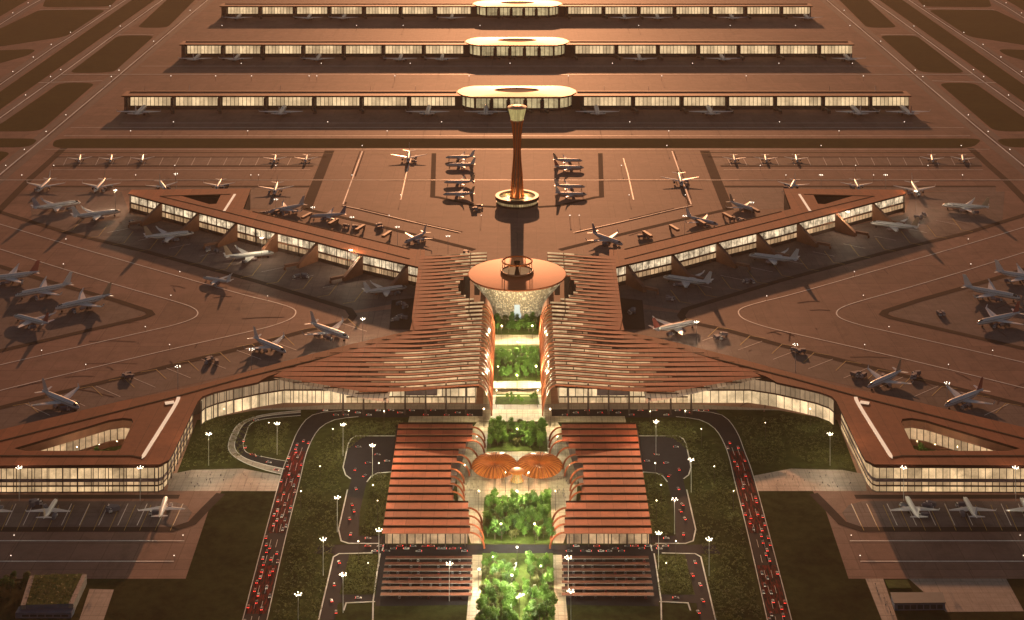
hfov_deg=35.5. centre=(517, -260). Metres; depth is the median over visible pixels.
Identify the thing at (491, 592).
round tree
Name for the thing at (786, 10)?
window
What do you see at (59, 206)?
airliner
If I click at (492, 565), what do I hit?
round tree
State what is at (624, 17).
airliner
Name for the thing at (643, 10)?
window
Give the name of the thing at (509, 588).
round tree
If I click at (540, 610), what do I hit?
round tree
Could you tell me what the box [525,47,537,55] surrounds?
hub window
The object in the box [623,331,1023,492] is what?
pier
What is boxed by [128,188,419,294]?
pier
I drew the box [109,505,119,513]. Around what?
service truck
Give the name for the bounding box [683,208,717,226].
airliner
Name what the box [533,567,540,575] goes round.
round tree
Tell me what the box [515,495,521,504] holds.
slender tree
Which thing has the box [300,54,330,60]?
airliner
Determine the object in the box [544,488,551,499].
round tree
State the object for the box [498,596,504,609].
round tree
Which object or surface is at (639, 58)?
airliner
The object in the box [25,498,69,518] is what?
airliner
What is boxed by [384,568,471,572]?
carport
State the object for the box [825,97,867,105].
window
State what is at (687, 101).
window
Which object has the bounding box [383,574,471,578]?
carport
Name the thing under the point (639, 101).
window
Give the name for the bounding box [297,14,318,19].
airliner
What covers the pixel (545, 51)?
hub window
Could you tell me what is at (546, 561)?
round tree
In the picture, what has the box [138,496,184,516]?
airliner
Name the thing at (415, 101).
window
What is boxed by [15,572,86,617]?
green roof building
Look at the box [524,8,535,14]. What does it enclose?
hub window
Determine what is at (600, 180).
tyre marks
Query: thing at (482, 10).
hub window
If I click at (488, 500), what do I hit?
round tree
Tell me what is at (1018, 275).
airliner
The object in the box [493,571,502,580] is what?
round tree
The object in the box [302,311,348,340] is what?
airliner
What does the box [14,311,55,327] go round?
airliner
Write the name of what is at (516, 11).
hub window
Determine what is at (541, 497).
round tree
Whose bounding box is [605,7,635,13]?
window
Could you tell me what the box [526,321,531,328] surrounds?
round tree
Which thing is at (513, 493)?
slender tree
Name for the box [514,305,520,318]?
waterfall
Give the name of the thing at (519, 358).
round tree
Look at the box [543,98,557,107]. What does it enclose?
hub window
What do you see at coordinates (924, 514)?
service truck
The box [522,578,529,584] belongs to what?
slender tree
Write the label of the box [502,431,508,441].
slender tree
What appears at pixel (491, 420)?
round tree
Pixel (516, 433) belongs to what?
round tree
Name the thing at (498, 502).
slender tree
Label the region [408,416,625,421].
kerbside platform
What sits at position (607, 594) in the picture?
carport
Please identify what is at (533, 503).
round tree
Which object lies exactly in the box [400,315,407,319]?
service truck
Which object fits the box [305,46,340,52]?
window
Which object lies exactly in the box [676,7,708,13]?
window
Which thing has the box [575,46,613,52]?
window
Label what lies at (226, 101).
window
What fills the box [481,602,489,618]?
slender tree
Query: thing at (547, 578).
slender tree
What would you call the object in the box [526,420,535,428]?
round tree
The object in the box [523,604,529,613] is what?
slender tree
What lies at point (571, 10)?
window
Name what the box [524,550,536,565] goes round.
round tree
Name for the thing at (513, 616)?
slender tree
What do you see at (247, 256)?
airliner
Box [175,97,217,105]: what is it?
window
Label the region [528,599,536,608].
round tree
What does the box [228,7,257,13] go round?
window
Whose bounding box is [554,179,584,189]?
airliner
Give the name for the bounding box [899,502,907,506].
service truck
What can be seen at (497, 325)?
round tree
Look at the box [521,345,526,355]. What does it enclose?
round tree
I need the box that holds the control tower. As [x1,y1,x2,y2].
[495,104,538,208]
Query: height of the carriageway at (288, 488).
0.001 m
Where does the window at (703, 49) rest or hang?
in the satellite concourse at (514, 48)
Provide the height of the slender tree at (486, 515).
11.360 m
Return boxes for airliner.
[0,260,39,283]
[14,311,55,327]
[15,271,72,298]
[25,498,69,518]
[27,170,62,192]
[29,378,79,410]
[31,197,80,211]
[55,282,112,311]
[67,149,91,161]
[70,206,119,219]
[83,172,121,193]
[99,154,122,162]
[117,105,160,115]
[130,154,154,161]
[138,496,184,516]
[143,226,193,241]
[145,174,177,188]
[182,54,207,60]
[203,178,234,188]
[203,274,232,284]
[218,53,252,60]
[222,14,247,19]
[223,245,273,261]
[243,326,285,354]
[258,105,302,115]
[258,174,291,194]
[263,152,284,161]
[268,195,305,213]
[294,154,315,161]
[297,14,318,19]
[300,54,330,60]
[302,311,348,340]
[310,206,345,219]
[328,14,353,19]
[362,280,406,296]
[387,54,412,60]
[390,150,425,163]
[404,225,432,244]
[405,105,448,115]
[429,54,454,60]
[441,14,461,19]
[443,186,474,197]
[444,174,474,185]
[446,150,474,160]
[446,157,475,167]
[463,105,507,115]
[553,153,581,163]
[554,160,583,170]
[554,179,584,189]
[555,186,586,197]
[576,105,618,115]
[585,223,622,246]
[614,12,635,19]
[627,54,652,60]
[647,14,668,19]
[648,316,696,334]
[660,172,697,186]
[663,270,712,287]
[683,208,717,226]
[689,105,732,115]
[710,54,735,60]
[722,14,742,19]
[724,154,745,161]
[725,194,753,212]
[749,248,799,264]
[756,154,776,161]
[778,178,806,188]
[787,154,807,161]
[797,12,818,19]
[835,105,879,114]
[836,54,861,60]
[841,178,870,188]
[867,359,912,389]
[871,217,919,231]
[886,105,930,114]
[890,495,939,517]
[896,179,934,196]
[920,150,939,161]
[942,197,989,211]
[944,377,994,409]
[949,496,996,517]
[950,154,970,162]
[961,274,1019,301]
[977,301,1023,326]
[994,260,1023,282]
[1005,497,1023,513]
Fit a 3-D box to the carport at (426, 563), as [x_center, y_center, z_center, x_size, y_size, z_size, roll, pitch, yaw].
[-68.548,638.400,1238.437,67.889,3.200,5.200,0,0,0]
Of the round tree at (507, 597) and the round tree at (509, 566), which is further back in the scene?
the round tree at (509, 566)
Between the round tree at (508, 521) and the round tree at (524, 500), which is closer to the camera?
the round tree at (508, 521)
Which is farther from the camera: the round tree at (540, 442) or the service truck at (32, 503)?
the round tree at (540, 442)
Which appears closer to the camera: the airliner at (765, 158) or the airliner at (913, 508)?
the airliner at (913, 508)
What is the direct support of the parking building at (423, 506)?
on the lawn at (817, 582)
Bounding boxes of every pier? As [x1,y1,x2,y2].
[0,331,410,492]
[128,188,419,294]
[614,188,905,294]
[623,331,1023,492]
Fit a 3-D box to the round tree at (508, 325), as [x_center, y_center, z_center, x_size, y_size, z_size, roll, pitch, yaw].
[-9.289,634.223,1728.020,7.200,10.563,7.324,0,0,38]
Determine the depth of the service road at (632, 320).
1821.23 m
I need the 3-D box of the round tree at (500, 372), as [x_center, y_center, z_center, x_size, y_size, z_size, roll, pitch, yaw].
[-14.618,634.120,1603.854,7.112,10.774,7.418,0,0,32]
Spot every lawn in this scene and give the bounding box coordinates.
[0,409,1023,619]
[101,445,934,450]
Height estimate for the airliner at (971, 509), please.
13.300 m
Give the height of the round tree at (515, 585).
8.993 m
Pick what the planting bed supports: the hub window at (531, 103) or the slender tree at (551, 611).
the slender tree at (551, 611)
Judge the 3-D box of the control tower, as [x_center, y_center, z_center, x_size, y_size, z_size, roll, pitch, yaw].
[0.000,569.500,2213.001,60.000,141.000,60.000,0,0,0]
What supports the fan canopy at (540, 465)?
on the garden paving
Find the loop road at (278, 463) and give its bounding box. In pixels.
[234,412,300,468]
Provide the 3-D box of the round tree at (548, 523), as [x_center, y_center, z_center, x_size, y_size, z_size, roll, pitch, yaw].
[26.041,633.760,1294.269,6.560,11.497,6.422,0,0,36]
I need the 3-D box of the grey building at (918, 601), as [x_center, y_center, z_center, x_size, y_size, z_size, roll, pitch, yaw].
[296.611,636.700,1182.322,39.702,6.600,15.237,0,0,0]
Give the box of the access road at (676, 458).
[315,437,720,619]
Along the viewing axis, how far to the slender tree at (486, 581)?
1200.39 m
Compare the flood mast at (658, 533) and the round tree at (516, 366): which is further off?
the round tree at (516, 366)
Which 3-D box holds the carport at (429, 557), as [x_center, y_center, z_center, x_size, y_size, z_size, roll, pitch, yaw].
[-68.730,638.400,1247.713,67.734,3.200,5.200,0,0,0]
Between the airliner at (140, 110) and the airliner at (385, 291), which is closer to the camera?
the airliner at (385, 291)
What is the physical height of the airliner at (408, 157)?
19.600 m
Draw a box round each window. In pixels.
[22,615,67,616]
[130,97,170,105]
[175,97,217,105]
[187,46,220,52]
[222,97,263,105]
[225,46,260,52]
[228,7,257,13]
[262,7,292,13]
[265,46,300,52]
[268,97,311,105]
[297,7,326,13]
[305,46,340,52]
[316,97,358,105]
[331,7,361,13]
[346,46,380,52]
[364,97,406,105]
[366,7,397,13]
[385,46,421,52]
[402,7,432,13]
[411,97,454,105]
[425,46,462,52]
[437,7,470,13]
[466,98,473,107]
[473,46,479,54]
[476,99,489,107]
[480,7,485,14]
[481,47,493,55]
[487,8,497,14]
[492,99,506,107]
[496,47,508,55]
[497,201,537,206]
[499,8,509,14]
[509,99,523,104]
[511,47,523,55]
[512,8,522,14]
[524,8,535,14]
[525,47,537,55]
[526,99,540,107]
[537,8,547,14]
[540,47,552,55]
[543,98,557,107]
[549,7,554,14]
[554,46,560,54]
[560,97,567,107]
[568,7,600,13]
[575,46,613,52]
[584,97,630,105]
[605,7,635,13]
[618,46,655,52]
[635,97,678,105]
[640,7,671,13]
[660,46,695,52]
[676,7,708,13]
[683,97,724,105]
[700,46,735,52]
[713,7,742,13]
[729,97,772,105]
[740,46,775,52]
[747,7,778,13]
[777,97,820,105]
[780,46,816,52]
[783,7,809,13]
[821,46,851,52]
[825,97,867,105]
[872,97,908,105]
[898,605,942,608]
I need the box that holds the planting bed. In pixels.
[481,314,554,619]
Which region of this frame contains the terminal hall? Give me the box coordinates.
[274,250,760,415]
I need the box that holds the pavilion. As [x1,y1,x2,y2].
[509,467,524,483]
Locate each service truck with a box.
[30,500,35,507]
[31,500,42,505]
[51,512,57,519]
[60,406,69,411]
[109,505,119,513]
[149,509,158,515]
[204,358,211,364]
[391,317,398,321]
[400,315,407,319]
[719,331,727,336]
[850,371,858,377]
[860,372,866,378]
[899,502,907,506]
[919,512,928,517]
[921,502,932,508]
[925,500,935,506]
[955,501,965,507]
[959,510,964,516]
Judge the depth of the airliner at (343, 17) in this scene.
3658.45 m
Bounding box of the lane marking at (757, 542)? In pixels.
[734,448,782,618]
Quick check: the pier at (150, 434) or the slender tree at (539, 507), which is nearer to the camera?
the slender tree at (539, 507)
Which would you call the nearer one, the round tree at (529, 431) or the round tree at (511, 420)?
the round tree at (529, 431)
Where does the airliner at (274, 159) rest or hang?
on the ground at (498, 232)
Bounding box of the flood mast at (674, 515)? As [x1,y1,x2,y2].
[671,498,677,533]
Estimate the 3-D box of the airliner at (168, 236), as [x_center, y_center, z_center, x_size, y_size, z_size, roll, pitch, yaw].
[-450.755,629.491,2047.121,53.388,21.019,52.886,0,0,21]
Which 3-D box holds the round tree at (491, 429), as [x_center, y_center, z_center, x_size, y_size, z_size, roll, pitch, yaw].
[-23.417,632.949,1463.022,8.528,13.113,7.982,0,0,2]
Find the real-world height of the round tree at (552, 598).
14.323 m
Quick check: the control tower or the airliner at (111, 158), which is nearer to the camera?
the control tower
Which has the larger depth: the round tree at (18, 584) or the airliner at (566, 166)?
the airliner at (566, 166)
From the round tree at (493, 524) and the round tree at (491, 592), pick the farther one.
the round tree at (493, 524)
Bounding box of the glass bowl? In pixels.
[468,255,565,320]
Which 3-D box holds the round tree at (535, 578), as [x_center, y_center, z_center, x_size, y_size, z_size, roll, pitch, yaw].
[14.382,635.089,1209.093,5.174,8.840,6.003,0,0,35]
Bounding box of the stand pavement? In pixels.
[0,156,1023,526]
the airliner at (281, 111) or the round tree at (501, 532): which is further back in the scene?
the airliner at (281, 111)
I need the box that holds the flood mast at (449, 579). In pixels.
[446,562,452,600]
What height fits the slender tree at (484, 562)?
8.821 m
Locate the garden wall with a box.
[493,395,540,396]
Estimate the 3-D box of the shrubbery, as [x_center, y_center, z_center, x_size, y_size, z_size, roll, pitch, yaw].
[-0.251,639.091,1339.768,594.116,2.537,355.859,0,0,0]
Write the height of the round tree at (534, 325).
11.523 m
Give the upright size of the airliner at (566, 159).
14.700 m
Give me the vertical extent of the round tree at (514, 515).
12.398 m
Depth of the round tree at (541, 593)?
1181.39 m
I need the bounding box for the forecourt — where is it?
[254,404,779,409]
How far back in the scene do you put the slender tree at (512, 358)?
1636.33 m
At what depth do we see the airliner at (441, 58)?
3184.82 m
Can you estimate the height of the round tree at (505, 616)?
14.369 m
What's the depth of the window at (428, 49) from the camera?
3234.09 m
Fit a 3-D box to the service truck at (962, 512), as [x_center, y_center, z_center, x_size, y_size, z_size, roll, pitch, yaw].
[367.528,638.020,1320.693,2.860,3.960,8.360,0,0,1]
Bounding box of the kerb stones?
[318,435,715,619]
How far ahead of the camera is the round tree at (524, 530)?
1284.24 m
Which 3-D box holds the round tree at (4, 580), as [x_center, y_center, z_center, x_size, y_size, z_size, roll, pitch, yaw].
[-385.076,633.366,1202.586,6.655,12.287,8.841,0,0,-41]
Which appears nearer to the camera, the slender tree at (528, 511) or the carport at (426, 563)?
the carport at (426, 563)
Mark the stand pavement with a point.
(966, 310)
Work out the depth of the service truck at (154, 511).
1320.66 m
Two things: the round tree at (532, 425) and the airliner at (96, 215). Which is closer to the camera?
the round tree at (532, 425)
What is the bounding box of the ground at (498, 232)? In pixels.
[0,0,1023,578]
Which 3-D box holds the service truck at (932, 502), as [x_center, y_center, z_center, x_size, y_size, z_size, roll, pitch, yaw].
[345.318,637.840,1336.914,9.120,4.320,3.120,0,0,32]
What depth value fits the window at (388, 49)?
3234.09 m
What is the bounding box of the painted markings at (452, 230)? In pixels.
[0,0,1023,561]
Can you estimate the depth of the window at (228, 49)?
3234.09 m
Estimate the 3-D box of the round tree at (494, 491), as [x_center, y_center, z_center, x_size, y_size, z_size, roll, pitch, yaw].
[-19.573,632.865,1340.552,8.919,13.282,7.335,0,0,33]
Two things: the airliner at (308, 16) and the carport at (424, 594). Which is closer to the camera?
the carport at (424, 594)
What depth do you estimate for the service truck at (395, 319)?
1761.36 m
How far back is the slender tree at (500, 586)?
1195.19 m
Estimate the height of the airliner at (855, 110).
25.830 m
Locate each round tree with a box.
[0,576,9,591]
[9,571,16,579]
[14,581,21,591]
[22,576,28,584]
[23,571,30,577]
[479,583,486,594]
[481,565,489,577]
[483,585,490,598]
[484,519,489,527]
[485,494,492,508]
[487,426,494,434]
[487,574,493,582]
[487,585,496,597]
[488,518,500,532]
[488,551,497,563]
[489,417,495,424]
[489,487,498,497]
[489,562,497,573]
[489,596,496,602]
[490,611,498,619]
[491,512,498,519]
[491,566,499,574]
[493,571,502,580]
[495,323,499,332]
[496,415,501,423]
[496,507,503,517]
[497,524,505,538]
[498,368,505,375]
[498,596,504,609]
[500,429,506,443]
[501,593,511,604]
[501,611,510,619]
[502,314,507,321]
[502,571,506,580]
[502,583,514,597]
[502,600,509,610]
[502,605,512,612]
[503,505,508,511]
[504,562,511,573]
[505,323,510,332]
[505,517,511,528]
[505,572,514,583]
[507,497,515,508]
[508,311,514,320]
[508,417,513,424]
[508,431,513,441]
[508,529,514,539]
[509,512,518,527]
[510,558,515,566]
[511,597,517,607]
[512,581,518,590]
[513,347,519,355]
[513,363,519,370]
[513,429,520,437]
[513,437,518,445]
[513,528,518,537]
[514,320,520,329]
[514,369,520,376]
[515,518,522,528]
[516,356,522,362]
[517,508,525,517]
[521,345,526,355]
[521,497,529,504]
[521,526,528,536]
[522,583,529,596]
[523,359,528,366]
[524,427,534,435]
[524,521,531,530]
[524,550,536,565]
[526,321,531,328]
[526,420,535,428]
[526,564,535,578]
[527,437,533,447]
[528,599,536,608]
[529,366,535,372]
[530,492,538,499]
[530,495,538,506]
[531,585,539,599]
[531,613,538,619]
[532,320,536,330]
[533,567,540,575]
[533,575,538,584]
[533,602,546,619]
[536,432,544,440]
[536,438,542,448]
[536,557,545,571]
[537,582,549,604]
[538,494,544,504]
[539,416,547,428]
[539,568,546,575]
[540,573,545,583]
[541,525,546,537]
[541,558,550,565]
[542,600,551,616]
[543,504,550,514]
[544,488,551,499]
[546,518,553,526]
[546,581,553,590]
[547,525,555,536]
[547,591,557,608]
[918,441,923,450]
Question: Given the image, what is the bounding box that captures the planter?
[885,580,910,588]
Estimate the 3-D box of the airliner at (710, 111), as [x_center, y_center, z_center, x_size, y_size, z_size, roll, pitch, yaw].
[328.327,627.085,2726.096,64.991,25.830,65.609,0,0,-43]
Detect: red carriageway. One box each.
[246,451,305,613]
[729,451,787,613]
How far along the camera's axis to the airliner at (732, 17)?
3658.98 m
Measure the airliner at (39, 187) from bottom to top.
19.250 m
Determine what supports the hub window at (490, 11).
in the satellite concourse at (515, 9)
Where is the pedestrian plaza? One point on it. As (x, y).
(978, 595)
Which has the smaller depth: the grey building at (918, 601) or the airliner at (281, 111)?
the grey building at (918, 601)
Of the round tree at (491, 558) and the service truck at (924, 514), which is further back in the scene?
the service truck at (924, 514)
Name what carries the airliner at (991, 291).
on the ground at (498, 232)
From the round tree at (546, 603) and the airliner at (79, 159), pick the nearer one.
the round tree at (546, 603)
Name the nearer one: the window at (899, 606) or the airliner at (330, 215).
the window at (899, 606)
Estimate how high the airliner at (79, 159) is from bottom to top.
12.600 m
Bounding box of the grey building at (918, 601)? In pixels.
[890,592,945,610]
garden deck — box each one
[493,382,540,388]
[495,336,539,344]
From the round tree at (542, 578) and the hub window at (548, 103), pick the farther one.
the hub window at (548, 103)
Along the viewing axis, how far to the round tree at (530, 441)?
1443.92 m
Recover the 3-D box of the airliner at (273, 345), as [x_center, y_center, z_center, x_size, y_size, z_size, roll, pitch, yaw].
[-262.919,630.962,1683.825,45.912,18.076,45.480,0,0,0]
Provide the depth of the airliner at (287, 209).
2169.94 m
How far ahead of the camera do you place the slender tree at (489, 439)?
1445.45 m
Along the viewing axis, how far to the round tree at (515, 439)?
1449.17 m
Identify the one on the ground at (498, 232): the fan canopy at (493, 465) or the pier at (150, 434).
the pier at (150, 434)
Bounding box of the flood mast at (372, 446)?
[369,444,374,476]
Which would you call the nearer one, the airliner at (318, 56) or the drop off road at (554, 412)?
the drop off road at (554, 412)
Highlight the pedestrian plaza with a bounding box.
[79,469,1023,619]
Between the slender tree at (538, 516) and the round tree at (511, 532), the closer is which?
the round tree at (511, 532)
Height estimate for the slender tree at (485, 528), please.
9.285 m
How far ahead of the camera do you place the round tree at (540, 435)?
1448.69 m
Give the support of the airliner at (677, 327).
on the ground at (498, 232)
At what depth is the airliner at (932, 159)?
2436.10 m
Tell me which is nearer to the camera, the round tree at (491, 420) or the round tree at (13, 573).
the round tree at (13, 573)
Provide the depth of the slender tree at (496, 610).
1160.79 m
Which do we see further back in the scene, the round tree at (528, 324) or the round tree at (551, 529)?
the round tree at (528, 324)
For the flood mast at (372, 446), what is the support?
on the lawn at (817, 582)
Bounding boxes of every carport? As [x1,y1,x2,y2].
[380,593,471,597]
[381,586,472,591]
[382,580,471,585]
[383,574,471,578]
[384,562,471,566]
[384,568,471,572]
[385,556,471,560]
[562,556,648,560]
[562,562,649,566]
[562,568,650,572]
[562,574,650,578]
[562,580,651,583]
[562,586,652,591]
[562,593,653,597]
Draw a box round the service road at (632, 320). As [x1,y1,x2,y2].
[0,148,1023,531]
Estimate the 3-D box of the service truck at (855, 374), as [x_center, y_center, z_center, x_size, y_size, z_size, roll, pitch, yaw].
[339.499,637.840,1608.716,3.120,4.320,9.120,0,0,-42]
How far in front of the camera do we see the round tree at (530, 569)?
1219.00 m
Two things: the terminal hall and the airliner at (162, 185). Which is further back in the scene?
the airliner at (162, 185)
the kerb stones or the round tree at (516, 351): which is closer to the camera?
the kerb stones
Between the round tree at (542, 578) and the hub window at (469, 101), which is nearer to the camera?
the round tree at (542, 578)
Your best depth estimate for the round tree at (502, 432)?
1453.24 m
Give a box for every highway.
[242,410,350,619]
[676,410,791,619]
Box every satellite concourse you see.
[121,86,911,113]
[179,37,854,59]
[219,0,812,18]
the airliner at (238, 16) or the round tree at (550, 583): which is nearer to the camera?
the round tree at (550, 583)
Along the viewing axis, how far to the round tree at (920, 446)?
1434.74 m
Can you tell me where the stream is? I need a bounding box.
[510,562,535,605]
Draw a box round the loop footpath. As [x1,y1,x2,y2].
[228,410,300,473]
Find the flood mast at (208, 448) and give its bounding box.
[206,433,211,465]
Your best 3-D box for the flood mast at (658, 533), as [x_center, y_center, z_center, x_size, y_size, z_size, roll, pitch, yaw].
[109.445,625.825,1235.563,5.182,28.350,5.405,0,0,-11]
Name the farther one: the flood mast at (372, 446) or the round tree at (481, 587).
the flood mast at (372, 446)
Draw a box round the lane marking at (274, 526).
[251,449,301,619]
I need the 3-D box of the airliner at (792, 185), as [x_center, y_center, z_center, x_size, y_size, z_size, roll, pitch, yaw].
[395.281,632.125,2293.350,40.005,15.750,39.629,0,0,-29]
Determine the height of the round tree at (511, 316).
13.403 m
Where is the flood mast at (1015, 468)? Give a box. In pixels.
[1012,466,1018,500]
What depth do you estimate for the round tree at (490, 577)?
1213.39 m
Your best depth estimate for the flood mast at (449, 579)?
1189.45 m
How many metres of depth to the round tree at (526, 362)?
1624.27 m
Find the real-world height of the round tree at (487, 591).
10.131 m
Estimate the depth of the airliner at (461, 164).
2396.34 m
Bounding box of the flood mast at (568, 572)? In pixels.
[565,555,570,592]
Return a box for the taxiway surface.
[0,0,1023,183]
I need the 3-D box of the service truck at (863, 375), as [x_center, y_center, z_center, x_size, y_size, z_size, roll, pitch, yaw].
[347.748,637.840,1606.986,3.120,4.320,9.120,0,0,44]
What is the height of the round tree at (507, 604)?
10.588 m
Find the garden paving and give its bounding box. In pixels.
[457,300,577,619]
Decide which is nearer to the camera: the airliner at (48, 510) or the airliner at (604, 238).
the airliner at (48, 510)
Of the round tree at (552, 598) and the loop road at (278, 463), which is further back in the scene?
the loop road at (278, 463)
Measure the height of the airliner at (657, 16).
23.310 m
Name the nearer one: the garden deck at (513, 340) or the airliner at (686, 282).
the garden deck at (513, 340)
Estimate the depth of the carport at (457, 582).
1211.22 m
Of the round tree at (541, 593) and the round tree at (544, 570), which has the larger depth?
the round tree at (544, 570)
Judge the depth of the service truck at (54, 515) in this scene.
1313.80 m
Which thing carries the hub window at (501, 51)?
in the satellite concourse at (514, 48)
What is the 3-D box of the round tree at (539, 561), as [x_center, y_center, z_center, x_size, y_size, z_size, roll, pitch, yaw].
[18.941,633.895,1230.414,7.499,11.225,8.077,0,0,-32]
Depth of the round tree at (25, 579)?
1207.32 m
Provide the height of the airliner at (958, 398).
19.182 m
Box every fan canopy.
[472,452,516,478]
[517,452,561,478]
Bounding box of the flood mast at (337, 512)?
[334,496,340,531]
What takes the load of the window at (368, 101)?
in the satellite concourse at (546, 99)
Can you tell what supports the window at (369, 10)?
in the satellite concourse at (515, 9)
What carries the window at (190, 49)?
in the satellite concourse at (514, 48)
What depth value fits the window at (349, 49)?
3234.09 m
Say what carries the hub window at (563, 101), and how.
in the satellite concourse at (546, 99)
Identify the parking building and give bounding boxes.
[382,423,485,548]
[548,423,651,548]
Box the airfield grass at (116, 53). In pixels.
[0,0,1023,160]
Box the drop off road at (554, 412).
[312,409,721,416]
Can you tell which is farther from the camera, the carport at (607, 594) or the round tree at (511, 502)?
the round tree at (511, 502)
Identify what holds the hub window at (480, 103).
in the satellite concourse at (546, 99)
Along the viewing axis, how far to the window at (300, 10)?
3705.19 m
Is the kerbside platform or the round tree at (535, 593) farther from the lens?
the kerbside platform
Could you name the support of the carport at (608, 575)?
on the lawn at (817, 582)
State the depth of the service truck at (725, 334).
1717.77 m
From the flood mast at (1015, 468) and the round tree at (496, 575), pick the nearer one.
the round tree at (496, 575)
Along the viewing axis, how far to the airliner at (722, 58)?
3184.80 m
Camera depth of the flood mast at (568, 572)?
1198.31 m
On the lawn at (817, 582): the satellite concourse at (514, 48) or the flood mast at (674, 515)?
the flood mast at (674, 515)
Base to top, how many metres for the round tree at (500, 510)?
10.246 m
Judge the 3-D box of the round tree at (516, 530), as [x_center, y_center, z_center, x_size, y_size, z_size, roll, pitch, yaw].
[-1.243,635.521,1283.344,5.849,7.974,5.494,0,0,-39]
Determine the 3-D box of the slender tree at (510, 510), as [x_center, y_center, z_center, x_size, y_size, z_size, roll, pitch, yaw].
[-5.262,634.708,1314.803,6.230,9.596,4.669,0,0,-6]
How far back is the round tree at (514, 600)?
1177.28 m
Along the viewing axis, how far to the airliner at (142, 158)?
2436.07 m
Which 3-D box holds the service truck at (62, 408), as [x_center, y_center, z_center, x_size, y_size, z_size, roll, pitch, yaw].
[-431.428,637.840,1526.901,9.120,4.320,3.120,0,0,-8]
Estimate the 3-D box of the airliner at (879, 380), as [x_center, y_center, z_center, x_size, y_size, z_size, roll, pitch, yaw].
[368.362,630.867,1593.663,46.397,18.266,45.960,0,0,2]
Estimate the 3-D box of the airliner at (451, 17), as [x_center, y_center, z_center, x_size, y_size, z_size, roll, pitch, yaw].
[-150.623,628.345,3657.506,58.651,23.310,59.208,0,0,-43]
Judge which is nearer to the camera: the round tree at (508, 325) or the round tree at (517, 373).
the round tree at (517, 373)
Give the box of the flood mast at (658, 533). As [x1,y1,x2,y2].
[655,531,661,568]
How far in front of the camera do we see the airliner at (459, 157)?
2440.20 m
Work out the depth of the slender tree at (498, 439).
1450.69 m
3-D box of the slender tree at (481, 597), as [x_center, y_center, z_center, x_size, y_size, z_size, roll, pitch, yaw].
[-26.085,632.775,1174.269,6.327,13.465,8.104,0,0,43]
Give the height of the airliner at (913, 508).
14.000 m
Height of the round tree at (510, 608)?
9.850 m
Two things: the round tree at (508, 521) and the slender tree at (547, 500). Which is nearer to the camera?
the round tree at (508, 521)
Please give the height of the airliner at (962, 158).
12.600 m
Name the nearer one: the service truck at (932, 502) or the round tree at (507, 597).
the round tree at (507, 597)
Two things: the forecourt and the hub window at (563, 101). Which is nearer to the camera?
the forecourt
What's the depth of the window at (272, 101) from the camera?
2774.38 m
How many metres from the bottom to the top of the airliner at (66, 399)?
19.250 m
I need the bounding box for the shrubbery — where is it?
[182,415,851,619]
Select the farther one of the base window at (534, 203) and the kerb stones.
the base window at (534, 203)
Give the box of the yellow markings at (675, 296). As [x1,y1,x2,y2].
[1,218,1021,529]
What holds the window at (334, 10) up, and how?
in the satellite concourse at (515, 9)
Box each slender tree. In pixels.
[474,614,484,619]
[475,599,484,610]
[476,593,485,610]
[481,557,488,564]
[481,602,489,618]
[482,578,490,586]
[483,526,490,536]
[484,512,491,518]
[487,434,492,443]
[492,605,499,616]
[493,433,500,445]
[494,497,501,505]
[496,581,503,591]
[497,559,504,569]
[501,498,507,506]
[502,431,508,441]
[507,506,513,513]
[509,355,514,365]
[510,488,516,499]
[510,567,518,576]
[510,611,518,619]
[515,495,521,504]
[519,425,525,434]
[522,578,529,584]
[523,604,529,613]
[525,505,533,515]
[530,602,535,613]
[533,525,542,539]
[534,355,539,362]
[534,511,541,520]
[536,502,542,511]
[542,591,549,601]
[544,497,550,505]
[544,573,552,581]
[547,606,555,617]
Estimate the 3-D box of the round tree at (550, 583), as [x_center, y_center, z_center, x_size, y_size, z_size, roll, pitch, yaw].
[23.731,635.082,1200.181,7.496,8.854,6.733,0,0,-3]
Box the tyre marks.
[0,0,1023,411]
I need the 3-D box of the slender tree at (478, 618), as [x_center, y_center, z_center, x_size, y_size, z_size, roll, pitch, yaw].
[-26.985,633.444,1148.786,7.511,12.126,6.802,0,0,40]
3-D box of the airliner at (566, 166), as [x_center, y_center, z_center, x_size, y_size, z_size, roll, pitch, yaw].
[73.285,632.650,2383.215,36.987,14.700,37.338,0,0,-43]
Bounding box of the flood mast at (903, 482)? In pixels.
[900,466,906,500]
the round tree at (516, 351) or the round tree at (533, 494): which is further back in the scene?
the round tree at (516, 351)
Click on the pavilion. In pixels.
(517, 473)
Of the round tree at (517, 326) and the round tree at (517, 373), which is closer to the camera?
the round tree at (517, 373)
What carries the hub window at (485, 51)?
in the satellite concourse at (514, 48)

